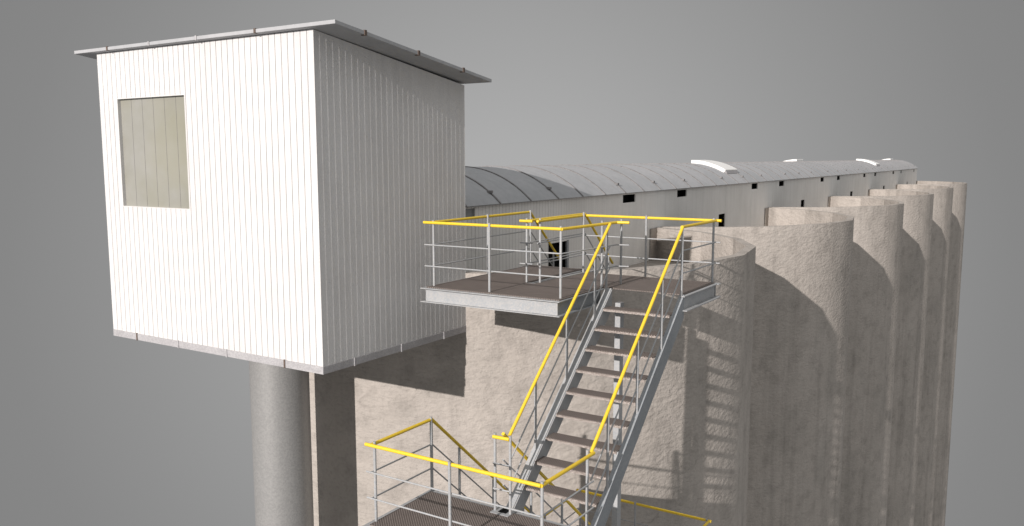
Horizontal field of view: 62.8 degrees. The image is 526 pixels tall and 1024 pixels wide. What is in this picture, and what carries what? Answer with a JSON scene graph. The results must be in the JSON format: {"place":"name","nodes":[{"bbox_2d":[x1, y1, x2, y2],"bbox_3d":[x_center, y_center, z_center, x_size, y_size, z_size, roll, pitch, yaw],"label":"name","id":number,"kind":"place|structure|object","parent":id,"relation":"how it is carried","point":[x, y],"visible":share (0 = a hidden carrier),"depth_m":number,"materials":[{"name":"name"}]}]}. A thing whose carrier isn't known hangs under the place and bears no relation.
{"place":"outdoors","nodes":[
{"label":"outdoors","id":0,"kind":"place"},
{"bbox_2d":[0,0,1023,525],"label":"sky","id":1,"kind":"structure","parent":0,"point":[98,427],"materials":[{"name":"grey"}]},
{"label":"ground","id":2,"kind":"structure","parent":0,"visible":0},
{"bbox_2d":[74,19,491,525],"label":"elevated cabin","id":3,"kind":"object","parent":2,"relation":"on","point":[276,196],"visible":1,"depth_m":13.51,"materials":[{"name":"white metal"}]},
{"bbox_2d":[117,94,189,209],"bbox_3d":[-6.029,-1.863,14.186,1.831,1.865,0.103,4,8,32],"label":"window","id":4,"kind":"structure","parent":3,"relation":"in","point":[152,129],"depth_m":14.21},
{"bbox_2d":[309,227,755,525],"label":"concrete silo","id":5,"kind":"object","parent":2,"relation":"on","point":[468,389],"visible":0.37,"depth_m":16.41,"materials":[{"name":"beige concrete"}]},
{"bbox_2d":[420,210,721,316],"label":"access platform","id":6,"kind":"structure","parent":5,"relation":"on","point":[532,289],"depth_m":13.49,"materials":[{"name":"metal"}]},
{"bbox_2d":[506,223,683,525],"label":"stair flight","id":7,"kind":"object","parent":6,"relation":"attached to","point":[544,440],"visible":0.94,"depth_m":11.86,"materials":[{"name":"metal"}]},
{"bbox_2d":[363,417,594,525],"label":"stair landing","id":8,"kind":"object","parent":7,"relation":"attached to","point":[433,507],"visible":1,"depth_m":10.89,"materials":[{"name":"metal"}]},
{"bbox_2d":[531,212,612,268],"bbox_3d":[1.166,0.170,16.512,1.275,2.410,1.217,4,8,32],"label":"stair flight","id":9,"kind":"object","parent":5,"relation":"on","point":[554,250],"visible":0.23,"depth_m":16.40,"materials":[{"name":"metal"}]},
{"bbox_2d":[465,160,917,271],"bbox_3d":[16.063,-4.275,47.185,3.866,2.881,72.261,4,8,32],"label":"conveyor gallery","id":10,"kind":"object","parent":5,"relation":"on","point":[748,193],"visible":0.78,"depth_m":24.34,"materials":[{"name":"metal"}]},
{"bbox_2d":[691,160,737,173],"bbox_3d":[7.958,-3.778,32.918,1.417,0.523,1.512,4,8,32],"label":"roof skylight","id":11,"kind":"object","parent":10,"relation":"on","point":[725,168],"visible":0.98,"depth_m":32.47},
{"bbox_2d":[856,159,879,165],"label":"roof skylight","id":12,"kind":"object","parent":10,"relation":"on","point":[872,162],"visible":1,"depth_m":60.55},
{"bbox_2d":[612,301,623,525],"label":"support column","id":13,"kind":"structure","parent":2,"relation":"on","point":[618,366],"depth_m":13.67,"materials":[{"name":"metal"}]},
{"bbox_2d":[539,489,711,525],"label":"stair landing","id":14,"kind":"object","parent":13,"relation":"attached to","point":[707,521],"visible":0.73,"depth_m":15.20,"materials":[{"name":"metal"}]},
{"bbox_2d":[430,418,590,525],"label":"stair flight","id":15,"kind":"object","parent":14,"relation":"attached to","point":[476,461],"visible":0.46,"depth_m":12.50,"materials":[{"name":"metal"}]},
{"bbox_2d":[662,207,853,525],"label":"concrete silo","id":16,"kind":"object","parent":2,"relation":"on","point":[803,270],"visible":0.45,"depth_m":27.05,"materials":[{"name":"beige concrete"}]},
{"bbox_2d":[773,196,903,525],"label":"concrete silo","id":17,"kind":"object","parent":2,"relation":"on","point":[875,275],"visible":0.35,"depth_m":37.83,"materials":[{"name":"beige concrete"}]},
{"bbox_2d":[837,189,933,525],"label":"concrete silo","id":18,"kind":"object","parent":2,"relation":"on","point":[912,304],"visible":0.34,"depth_m":48.58,"materials":[{"name":"beige concrete"}]},
{"bbox_2d":[878,184,952,525],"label":"concrete silo","id":19,"kind":"object","parent":2,"relation":"on","point":[935,321],"visible":0.23,"depth_m":59.24,"materials":[{"name":"beige concrete"}]},
{"bbox_2d":[903,181,966,525],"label":"concrete silo","id":20,"kind":"object","parent":2,"relation":"on","point":[950,336],"visible":0.2,"depth_m":69.84,"materials":[{"name":"beige concrete"}]}
]}

